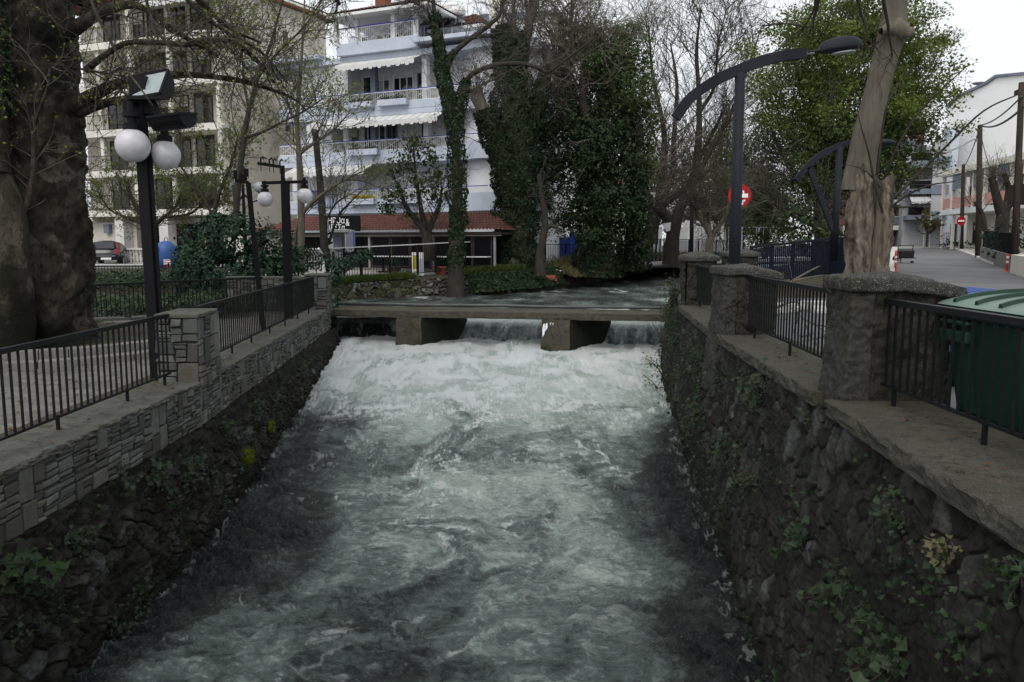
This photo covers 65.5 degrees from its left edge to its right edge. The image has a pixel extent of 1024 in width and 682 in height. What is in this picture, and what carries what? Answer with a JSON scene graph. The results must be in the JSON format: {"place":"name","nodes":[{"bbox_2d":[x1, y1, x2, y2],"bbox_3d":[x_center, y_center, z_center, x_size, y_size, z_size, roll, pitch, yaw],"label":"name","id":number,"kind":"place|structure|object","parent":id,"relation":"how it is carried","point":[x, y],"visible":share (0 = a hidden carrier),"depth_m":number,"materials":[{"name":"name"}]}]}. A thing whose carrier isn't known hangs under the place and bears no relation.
{"place":"outdoors","nodes":[
{"label":"outdoors","id":0,"kind":"place"},
{"bbox_2d":[0,311,282,433],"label":"plaza","id":1,"kind":"structure","parent":0,"point":[25,395],"depth_m":10.87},
{"bbox_2d":[2,320,148,370],"bbox_3d":[-8.550,-0.003,14.709,5.898,0.270,5.898,0,7,0],"label":"tree bed","id":2,"kind":"object","parent":1,"relation":"on","point":[30,359],"visible":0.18,"depth_m":12.72,"materials":[{"name":"concrete"}]},
{"bbox_2d":[0,0,364,348],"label":"plane tree","id":3,"kind":"object","parent":2,"relation":"in","point":[48,260],"visible":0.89,"depth_m":12.51,"materials":[{"name":"brown plant"}]},
{"bbox_2d":[93,277,262,316],"bbox_3d":[-8.467,-0.863,18.381,0.055,1.005,6.774,4,8,32],"label":"railing","id":4,"kind":"object","parent":1,"relation":"on","point":[167,282],"visible":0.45,"depth_m":19.03,"materials":[{"name":"metal"}]},
{"bbox_2d":[225,276,304,311],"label":"garden wall","id":5,"kind":"structure","parent":1,"relation":"on","point":[268,281],"depth_m":22.26,"materials":[{"name":"stone"}]},
{"bbox_2d":[224,268,447,276],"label":"pavement","id":6,"kind":"structure","parent":0,"point":[426,273],"depth_m":36.18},
{"bbox_2d":[327,229,354,275],"bbox_3d":[-7.202,-3.682,33.803,1.250,2.093,0.900,0,7,0],"label":"phone booth","id":7,"kind":"object","parent":6,"relation":"on","point":[343,237],"visible":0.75,"depth_m":33.39,"materials":[{"name":"grey paint"}]},
{"bbox_2d":[0,256,778,436],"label":"ground","id":8,"kind":"structure","parent":0,"point":[144,379],"depth_m":28.20,"materials":[{"name":"concrete"}]},
{"bbox_2d":[114,68,197,379],"bbox_3d":[-4.595,-1.506,10.585,1.019,4.119,0.810,0,7,0],"label":"street lamp","id":9,"kind":"object","parent":8,"relation":"on","point":[132,142],"visible":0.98,"depth_m":10.46,"materials":[{"name":"black metal"}]},
{"bbox_2d":[93,265,235,292],"bbox_3d":[-15.498,-2.264,28.442,13.232,0.983,3.742,0,7,3],"label":"ground ivy","id":10,"kind":"object","parent":8,"relation":"on","point":[123,278],"visible":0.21,"depth_m":27.67,"materials":[{"name":"green plant"}]},
{"bbox_2d":[149,91,290,243],"bbox_3d":[-11.296,-6.408,29.396,6.046,5.614,4.178,0,7,0],"label":"slim tree","id":11,"kind":"object","parent":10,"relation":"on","point":[227,173],"visible":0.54,"depth_m":29.47,"materials":[{"name":"green plant"}]},
{"bbox_2d":[85,136,247,245],"bbox_3d":[-14.489,-5.990,32.520,7.564,4.888,3.976,0,7,0],"label":"slim tree","id":12,"kind":"object","parent":8,"relation":"on","point":[171,210],"visible":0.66,"depth_m":32.33,"materials":[{"name":"green plant"}]},
{"bbox_2d":[0,312,340,681],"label":"retaining wall","id":13,"kind":"structure","parent":8,"relation":"on","point":[43,503],"depth_m":8.43,"materials":[{"name":"stone"}]},
{"bbox_2d":[0,537,70,594],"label":"wall plant","id":14,"kind":"object","parent":13,"relation":"attached to","point":[30,568],"depth_m":6.44,"materials":[{"name":"green plant"}]},
{"bbox_2d":[64,523,103,557],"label":"wall plant","id":15,"kind":"object","parent":13,"relation":"attached to","point":[77,543],"depth_m":7.31,"materials":[{"name":"green plant"}]},
{"bbox_2d":[0,382,200,479],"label":"wall coping","id":16,"kind":"object","parent":13,"relation":"on","point":[106,415],"depth_m":7.96,"materials":[{"name":"concrete"}]},
{"bbox_2d":[0,314,170,440],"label":"railing","id":17,"kind":"object","parent":16,"relation":"on","point":[17,348],"visible":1,"depth_m":8.12,"materials":[{"name":"metal"}]},
{"bbox_2d":[141,455,175,499],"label":"wall plant","id":18,"kind":"object","parent":13,"relation":"attached to","point":[157,477],"depth_m":9.00,"materials":[{"name":"green plant"}]},
{"bbox_2d":[0,337,334,646],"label":"wall growth","id":19,"kind":"object","parent":13,"relation":"attached to","point":[21,625],"depth_m":8.18,"materials":[{"name":"green plant"}]},
{"bbox_2d":[154,308,220,386],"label":"slate pillar","id":20,"kind":"structure","parent":13,"relation":"on","point":[193,345],"depth_m":10.40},
{"bbox_2d":[181,453,207,493],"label":"wall plant","id":21,"kind":"object","parent":13,"relation":"attached to","point":[191,468],"depth_m":9.85,"materials":[{"name":"green plant"}]},
{"bbox_2d":[219,310,325,374],"bbox_3d":[-4.917,-0.174,16.488,0.687,0.090,10.418,-1,7,-5],"label":"wall coping","id":22,"kind":"object","parent":13,"relation":"on","point":[230,361],"depth_m":14.88,"materials":[{"name":"stone"}]},
{"bbox_2d":[195,276,314,353],"bbox_3d":[-4.910,-0.669,16.466,0.055,0.925,10.389,-1,7,-5],"label":"railing","id":23,"kind":"object","parent":22,"relation":"on","point":[300,287],"visible":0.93,"depth_m":15.37,"materials":[{"name":"metal"}]},
{"bbox_2d":[304,273,331,312],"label":"slate pillar","id":24,"kind":"structure","parent":22,"relation":"on","point":[322,290],"depth_m":21.71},
{"bbox_2d":[93,289,252,316],"bbox_3d":[-10.280,-1.008,20.741,7.480,0.563,4.403,-3,7,-20],"label":"ground ivy","id":25,"kind":"object","parent":8,"relation":"on","point":[144,300],"visible":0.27,"depth_m":20.18,"materials":[{"name":"green plant"}]},
{"bbox_2d":[75,0,331,261],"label":"apartment building","id":26,"kind":"structure","parent":8,"relation":"on","point":[102,231],"depth_m":52.24,"materials":[{"name":"paint"}]},
{"bbox_2d":[193,92,213,123],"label":"balcony door","id":27,"kind":"structure","parent":26,"relation":"in","point":[199,110],"depth_m":51.33,"materials":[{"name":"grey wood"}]},
{"bbox_2d":[165,207,304,296],"bbox_3d":[-8.430,-2.314,24.076,4.031,3.432,2.896,0,7,0],"label":"bush","id":28,"kind":"object","parent":8,"relation":"on","point":[217,229],"visible":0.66,"depth_m":23.76,"materials":[{"name":"green plant"}]},
{"bbox_2d":[233,168,264,328],"bbox_3d":[-5.439,-1.838,16.499,0.551,3.403,0.116,0,7,0],"label":"spotlight post","id":29,"kind":"object","parent":8,"relation":"on","point":[253,233],"visible":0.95,"depth_m":16.41,"materials":[{"name":"black metal"}]},
{"bbox_2d":[189,0,365,218],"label":"slim tree","id":30,"kind":"object","parent":8,"relation":"on","point":[237,185],"visible":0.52,"depth_m":23.98,"materials":[{"name":"brown plant"}]},
{"bbox_2d":[257,156,312,318],"bbox_3d":[-5.395,-2.422,19.047,1.304,3.939,0.360,0,7,0],"label":"street lamp","id":31,"kind":"object","parent":8,"relation":"on","point":[265,197],"visible":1,"depth_m":18.86,"materials":[{"name":"black metal"}]},
{"bbox_2d":[212,0,401,268],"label":"slim tree","id":32,"kind":"object","parent":8,"relation":"on","point":[299,231],"visible":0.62,"depth_m":28.30,"materials":[{"name":"brown plant"}]},
{"bbox_2d":[292,243,376,326],"bbox_3d":[-5.870,-1.821,24.818,3.003,2.483,3.344,0,7,0],"label":"shrub","id":33,"kind":"object","parent":8,"relation":"on","point":[345,267],"visible":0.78,"depth_m":24.70,"materials":[{"name":"green plant"}]},
{"bbox_2d":[333,271,420,282],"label":"grass","id":34,"kind":"structure","parent":8,"relation":"on","point":[383,276],"depth_m":32.31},
{"bbox_2d":[290,129,372,264],"bbox_3d":[-6.965,-5.562,30.632,3.376,5.284,2.169,0,7,0],"label":"slim tree","id":35,"kind":"object","parent":34,"relation":"on","point":[325,241],"visible":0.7,"depth_m":30.54,"materials":[{"name":"brown plant"}]},
{"bbox_2d":[256,211,516,271],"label":"eatery","id":36,"kind":"structure","parent":8,"relation":"on","point":[480,243],"depth_m":37.18,"materials":[{"name":"ceramic"}]},
{"bbox_2d":[319,216,360,231],"bbox_3d":[-8.110,-5.521,37.480,2.173,0.728,0.094,2,7,19],"label":"shop sign","id":37,"kind":"object","parent":36,"relation":"attached to","point":[349,222],"visible":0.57,"depth_m":37.31,"materials":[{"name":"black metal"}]},
{"bbox_2d":[240,0,575,262],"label":"apartment building","id":38,"kind":"structure","parent":8,"relation":"on","point":[376,58],"depth_m":44.57,"materials":[{"name":"white paint"}]},
{"bbox_2d":[393,72,413,99],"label":"balcony door","id":39,"kind":"structure","parent":38,"relation":"in","point":[405,80],"depth_m":45.35,"materials":[{"name":"white paint"}]},
{"bbox_2d":[326,241,496,276],"bbox_3d":[-3.831,-3.502,34.129,8.989,1.595,0.632,-6,9,-42],"label":"fence","id":40,"kind":"object","parent":8,"relation":"on","point":[417,258],"visible":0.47,"depth_m":33.44,"materials":[{"name":"black metal"}]},
{"bbox_2d":[332,276,527,300],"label":"bank wall","id":41,"kind":"structure","parent":8,"relation":"on","point":[432,286],"depth_m":32.82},
{"bbox_2d":[463,263,530,274],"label":"grass","id":42,"kind":"structure","parent":8,"relation":"on","point":[483,268],"depth_m":35.10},
{"bbox_2d":[367,0,627,297],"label":"ivy tree","id":43,"kind":"object","parent":8,"relation":"on","point":[453,106],"visible":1,"depth_m":31.84,"materials":[{"name":"green plant"}]},
{"bbox_2d":[415,0,609,267],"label":"ivy tree","id":44,"kind":"object","parent":8,"relation":"on","point":[511,161],"visible":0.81,"depth_m":36.42,"materials":[{"name":"green plant"}]},
{"bbox_2d":[463,266,566,292],"bbox_3d":[0.471,-2.830,36.134,1.843,1.056,6.719,6,9,39],"label":"ivy drape","id":45,"kind":"object","parent":8,"relation":"on","point":[514,279],"visible":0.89,"depth_m":35.13,"materials":[{"name":"green plant"}]},
{"bbox_2d":[528,157,569,275],"bbox_3d":[1.618,-5.724,35.628,2.159,5.595,1.764,0,7,0],"label":"slim tree","id":46,"kind":"object","parent":8,"relation":"on","point":[539,269],"visible":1,"depth_m":35.56,"materials":[{"name":"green plant"}]},
{"bbox_2d":[544,249,722,266],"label":"grass","id":47,"kind":"structure","parent":8,"relation":"on","point":[563,261],"depth_m":40.46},
{"bbox_2d":[464,0,715,278],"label":"ivy tree","id":48,"kind":"object","parent":47,"relation":"on","point":[596,131],"visible":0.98,"depth_m":38.22,"materials":[{"name":"green plant"}]},
{"bbox_2d":[529,258,776,291],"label":"bank wall","id":49,"kind":"structure","parent":8,"relation":"on","point":[571,281],"depth_m":41.24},
{"bbox_2d":[682,221,723,258],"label":"boundary wall","id":50,"kind":"structure","parent":8,"relation":"on","point":[685,233],"depth_m":64.28,"materials":[{"name":"stone"}]},
{"bbox_2d":[731,162,799,248],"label":"tree","id":51,"kind":"object","parent":8,"relation":"on","point":[769,240],"visible":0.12,"depth_m":64.72,"materials":[{"name":"green plant"}]},
{"bbox_2d":[374,125,450,260],"bbox_3d":[-4.047,-6.348,34.247,3.749,5.823,2.416,0,7,0],"label":"evergreen tree","id":52,"kind":"object","parent":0,"point":[424,227],"visible":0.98,"depth_m":34.34,"materials":[{"name":"green plant"}]},
{"bbox_2d":[71,335,771,681],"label":"river water","id":53,"kind":"structure","parent":0,"point":[470,509],"depth_m":10.14,"materials":[{"name":"liquid"}]},
{"bbox_2d":[330,306,665,351],"bbox_3d":[-0.407,-0.003,23.437,11.340,1.909,2.219,1,7,10],"label":"weir","id":54,"kind":"object","parent":53,"relation":"in","point":[568,329],"visible":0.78,"depth_m":22.69,"materials":[{"name":"concrete"}]},
{"bbox_2d":[337,302,666,309],"bbox_3d":[-0.209,-1.038,23.571,10.441,0.111,0.090,1,7,10],"label":"pipe","id":55,"kind":"object","parent":54,"relation":"on","point":[506,305],"visible":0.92,"depth_m":23.53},
{"bbox_2d":[331,317,664,344],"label":"falling water","id":56,"kind":"structure","parent":53,"relation":"on","point":[620,332],"depth_m":23.86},
{"bbox_2d":[96,260,804,267],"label":"street","id":57,"kind":"structure","parent":0,"point":[275,262],"depth_m":46.80,"materials":[{"name":"asphalt"}]},
{"bbox_2d":[94,240,132,263],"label":"parked car","id":58,"kind":"object","parent":57,"relation":"on","point":[109,250],"visible":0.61,"depth_m":45.01,"materials":[{"name":"paint"}]},
{"bbox_2d":[158,237,177,268],"bbox_3d":[-17.486,-4.432,40.252,1.100,1.673,1.115,0,7,0],"label":"recycling bin","id":59,"kind":"object","parent":57,"relation":"on","point":[163,249],"visible":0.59,"depth_m":39.83,"materials":[{"name":"blue plastic"}]},
{"bbox_2d":[647,239,728,261],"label":"fence","id":60,"kind":"object","parent":57,"relation":"on","point":[661,245],"visible":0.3,"depth_m":54.34,"materials":[{"name":"blue paint"}]},
{"bbox_2d":[606,0,772,252],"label":"slim tree","id":61,"kind":"object","parent":57,"relation":"on","point":[655,226],"visible":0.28,"depth_m":46.58,"materials":[{"name":"brown plant"}]},
{"bbox_2d":[626,0,789,265],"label":"slim tree","id":62,"kind":"object","parent":57,"relation":"on","point":[671,251],"visible":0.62,"depth_m":43.51,"materials":[{"name":"brown plant"}]},
{"bbox_2d":[75,0,1023,270],"label":"sky","id":63,"kind":"structure","parent":0,"point":[996,38],"materials":[{"name":"white"}]},
{"bbox_2d":[331,264,787,317],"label":"river water","id":64,"kind":"structure","parent":0,"point":[643,289],"depth_m":32.92,"materials":[{"name":"liquid"}]},
{"bbox_2d":[678,264,827,297],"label":"ground","id":65,"kind":"structure","parent":0,"point":[816,281],"depth_m":25.88,"materials":[{"name":"concrete"}]},
{"bbox_2d":[653,150,758,253],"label":"slim tree","id":66,"kind":"object","parent":65,"relation":"on","point":[711,233],"visible":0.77,"depth_m":41.35,"materials":[{"name":"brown plant"}]},
{"bbox_2d":[720,249,759,265],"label":"stone pillar","id":67,"kind":"structure","parent":65,"relation":"on","point":[748,256],"depth_m":20.87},
{"bbox_2d":[728,127,849,261],"bbox_3d":[11.063,-6.185,31.363,6.121,6.168,6.647,0,7,0],"label":"evergreen shrub","id":68,"kind":"object","parent":65,"relation":"on","point":[796,211],"visible":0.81,"depth_m":30.51,"materials":[{"name":"green plant"}]},
{"bbox_2d":[749,238,830,280],"bbox_3d":[8.323,-2.371,23.637,3.379,1.391,0.090,-4,8,-27],"label":"fence","id":69,"kind":"object","parent":65,"relation":"on","point":[780,263],"visible":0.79,"depth_m":23.69,"materials":[{"name":"metal"}]},
{"bbox_2d":[828,234,845,274],"bbox_3d":[9.332,-2.392,22.627,0.101,1.339,3.670,2,7,13],"label":"fence","id":70,"kind":"object","parent":65,"relation":"on","point":[837,266],"visible":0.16,"depth_m":22.70,"materials":[{"name":"metal"}]},
{"bbox_2d":[693,0,981,269],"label":"leafing tree","id":71,"kind":"object","parent":65,"relation":"on","point":[903,104],"visible":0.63,"depth_m":30.82,"materials":[{"name":"green plant"}]},
{"bbox_2d":[660,292,1023,681],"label":"retaining wall","id":72,"kind":"structure","parent":65,"relation":"on","point":[845,528],"depth_m":6.48,"materials":[{"name":"stone"}]},
{"bbox_2d":[631,271,680,389],"bbox_3d":[3.482,0.082,18.552,0.941,3.512,2.141,4,8,31],"label":"twiggy shrub","id":73,"kind":"object","parent":72,"relation":"attached to","point":[675,296],"visible":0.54,"depth_m":18.87,"materials":[{"name":"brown plant"}]},
{"bbox_2d":[647,303,705,452],"bbox_3d":[3.576,0.310,17.967,0.940,1.763,11.596,1,7,7],"label":"wall growth","id":74,"kind":"object","parent":72,"relation":"attached to","point":[685,368],"depth_m":15.38,"materials":[{"name":"green plant"}]},
{"bbox_2d":[676,392,704,435],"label":"wall plant","id":75,"kind":"object","parent":72,"relation":"attached to","point":[695,413],"depth_m":12.27,"materials":[{"name":"green plant"}]},
{"bbox_2d":[678,305,710,335],"bbox_3d":[3.794,-0.407,14.794,0.953,0.146,5.080,1,7,6],"label":"wall coping","id":76,"kind":"object","parent":72,"relation":"on","point":[690,313],"depth_m":15.26,"materials":[{"name":"concrete"}]},
{"bbox_2d":[695,265,712,306],"bbox_3d":[3.795,-0.903,14.714,0.055,0.875,4.883,1,7,4],"label":"railing","id":77,"kind":"object","parent":76,"relation":"on","point":[702,286],"visible":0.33,"depth_m":16.16,"materials":[{"name":"metal"}]},
{"bbox_2d":[678,251,720,305],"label":"stone pillar","id":78,"kind":"structure","parent":72,"relation":"on","point":[689,262],"depth_m":17.16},
{"bbox_2d":[701,431,730,468],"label":"wall plant","id":79,"kind":"object","parent":72,"relation":"attached to","point":[718,444],"depth_m":10.22,"materials":[{"name":"green plant"}]},
{"bbox_2d":[701,263,783,392],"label":"stone pillar","id":80,"kind":"structure","parent":72,"relation":"on","point":[730,300],"depth_m":11.68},
{"bbox_2d":[734,354,780,412],"bbox_3d":[2.759,0.487,9.081,0.434,0.677,0.618,4,8,32],"label":"wall plant","id":81,"kind":"object","parent":72,"relation":"attached to","point":[760,386],"depth_m":8.98,"materials":[{"name":"green plant"}]},
{"bbox_2d":[671,36,862,263],"bbox_3d":[4.271,-2.637,13.580,3.157,4.934,0.344,0,7,0],"label":"street lamp","id":82,"kind":"object","parent":72,"relation":"on","point":[840,45],"visible":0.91,"depth_m":13.34,"materials":[{"name":"metal"}]},
{"bbox_2d":[716,334,823,405],"bbox_3d":[3.323,0.245,9.465,0.950,0.145,4.630,0,7,4],"label":"wall coping","id":83,"kind":"object","parent":72,"relation":"on","point":[801,382],"depth_m":9.16,"materials":[{"name":"concrete"}]},
{"bbox_2d":[747,275,827,358],"bbox_3d":[3.315,-0.259,9.459,0.055,0.875,4.368,0,7,4],"label":"railing","id":84,"kind":"object","parent":83,"relation":"on","point":[753,318],"visible":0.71,"depth_m":9.59,"materials":[{"name":"metal"}]},
{"bbox_2d":[769,515,809,558],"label":"wall plant","id":85,"kind":"object","parent":72,"relation":"attached to","point":[797,533],"depth_m":6.90,"materials":[{"name":"green plant"}]},
{"bbox_2d":[796,558,852,613],"bbox_3d":[2.397,1.909,6.051,0.415,0.512,0.475,-2,7,-15],"label":"wall plant","id":86,"kind":"object","parent":72,"relation":"attached to","point":[821,587],"depth_m":6.00,"materials":[{"name":"green plant"}]},
{"bbox_2d":[659,308,1011,681],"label":"wall growth","id":87,"kind":"object","parent":72,"relation":"attached to","point":[980,625],"depth_m":4.93,"materials":[{"name":"green plant"}]},
{"bbox_2d":[835,607,909,681],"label":"wall plant","id":88,"kind":"object","parent":72,"relation":"attached to","point":[877,662],"depth_m":4.92,"materials":[{"name":"green plant"}]},
{"bbox_2d":[868,484,911,531],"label":"wall plant","id":89,"kind":"object","parent":72,"relation":"attached to","point":[885,514],"depth_m":5.12,"materials":[{"name":"green plant"}]},
{"bbox_2d":[817,270,967,407],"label":"stone pillar","id":90,"kind":"structure","parent":72,"relation":"on","point":[854,353],"depth_m":6.77,"materials":[{"name":"stone"}]},
{"bbox_2d":[824,399,1023,552],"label":"wall coping","id":91,"kind":"object","parent":72,"relation":"on","point":[990,503],"depth_m":5.12,"materials":[{"name":"concrete"}]},
{"bbox_2d":[880,298,1023,444],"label":"railing","id":92,"kind":"object","parent":91,"relation":"on","point":[996,319],"visible":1,"depth_m":5.60,"materials":[{"name":"metal"}]},
{"bbox_2d":[921,532,962,578],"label":"wall plant","id":93,"kind":"object","parent":72,"relation":"attached to","point":[930,545],"depth_m":4.46,"materials":[{"name":"yellow plant"}]},
{"bbox_2d":[991,555,1023,609],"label":"wall plant","id":94,"kind":"object","parent":72,"relation":"attached to","point":[1014,576],"depth_m":3.77,"materials":[{"name":"green plant"}]},
{"bbox_2d":[793,139,895,260],"bbox_3d":[8.996,-3.853,21.692,2.692,3.328,0.600,0,7,0],"label":"street lamp","id":95,"kind":"object","parent":65,"relation":"on","point":[833,222],"visible":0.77,"depth_m":21.59,"materials":[{"name":"metal"}]},
{"bbox_2d":[914,205,944,246],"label":"slim tree","id":96,"kind":"object","parent":65,"relation":"on","point":[928,222],"visible":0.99,"depth_m":72.14,"materials":[{"name":"green plant"}]},
{"bbox_2d":[840,0,1020,273],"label":"broken tree","id":97,"kind":"object","parent":65,"relation":"on","point":[869,216],"visible":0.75,"depth_m":17.04,"materials":[{"name":"brown plant"}]},
{"bbox_2d":[938,125,982,257],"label":"utility pole","id":98,"kind":"object","parent":65,"relation":"on","point":[978,230],"visible":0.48,"depth_m":51.05,"materials":[{"name":"brown wood"}]},
{"bbox_2d":[939,152,1023,252],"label":"house","id":99,"kind":"structure","parent":65,"relation":"on","point":[952,203],"depth_m":68.26,"materials":[{"name":"white paint"}]},
{"bbox_2d":[945,72,1023,246],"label":"apartment building","id":100,"kind":"structure","parent":65,"relation":"on","point":[994,89],"depth_m":75.82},
{"bbox_2d":[973,213,1023,258],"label":"hedge","id":101,"kind":"object","parent":65,"relation":"on","point":[996,241],"visible":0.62,"depth_m":41.20,"materials":[{"name":"green plant"}]},
{"bbox_2d":[980,230,1019,269],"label":"garden wall","id":102,"kind":"structure","parent":65,"relation":"on","point":[999,259],"depth_m":40.81,"materials":[{"name":"stone"}]},
{"bbox_2d":[1010,82,1023,263],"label":"utility pole","id":103,"kind":"object","parent":65,"relation":"on","point":[1017,188],"visible":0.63,"depth_m":33.32,"materials":[{"name":"brown wood"}]},
{"bbox_2d":[774,298,825,350],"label":"road","id":104,"kind":"structure","parent":0,"point":[803,325],"depth_m":14.68,"materials":[{"name":"asphalt"}]},
{"bbox_2d":[950,400,955,408],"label":"road","id":105,"kind":"structure","parent":0,"point":[953,404],"depth_m":7.92,"materials":[{"name":"asphalt"}]},
{"bbox_2d":[714,0,923,107],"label":"overhanging tree","id":106,"kind":"object","parent":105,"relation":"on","point":[815,7],"visible":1,"depth_m":10.19,"materials":[{"name":"brown plant"}]},
{"bbox_2d":[938,288,1023,432],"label":"waste container","id":107,"kind":"object","parent":105,"relation":"on","point":[1009,302],"visible":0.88,"depth_m":6.14,"materials":[{"name":"green plastic"}]},
{"bbox_2d":[896,248,1023,399],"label":"road","id":108,"kind":"structure","parent":0,"point":[952,266],"depth_m":35.23,"materials":[{"name":"asphalt"}]},
{"bbox_2d":[956,247,1023,254],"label":"pavement","id":109,"kind":"structure","parent":0,"point":[969,249],"depth_m":63.01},
{"bbox_2d":[947,144,1023,249],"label":"slim tree","id":110,"kind":"object","parent":109,"relation":"on","point":[1002,208],"visible":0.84,"depth_m":43.23,"materials":[{"name":"brown plant"}]},
{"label":"road","id":111,"kind":"structure","parent":0,"visible":0},
{"bbox_2d":[895,126,959,246],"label":"apartment building","id":112,"kind":"structure","parent":111,"relation":"on","point":[908,223],"depth_m":78.73,"materials":[{"name":"white"}]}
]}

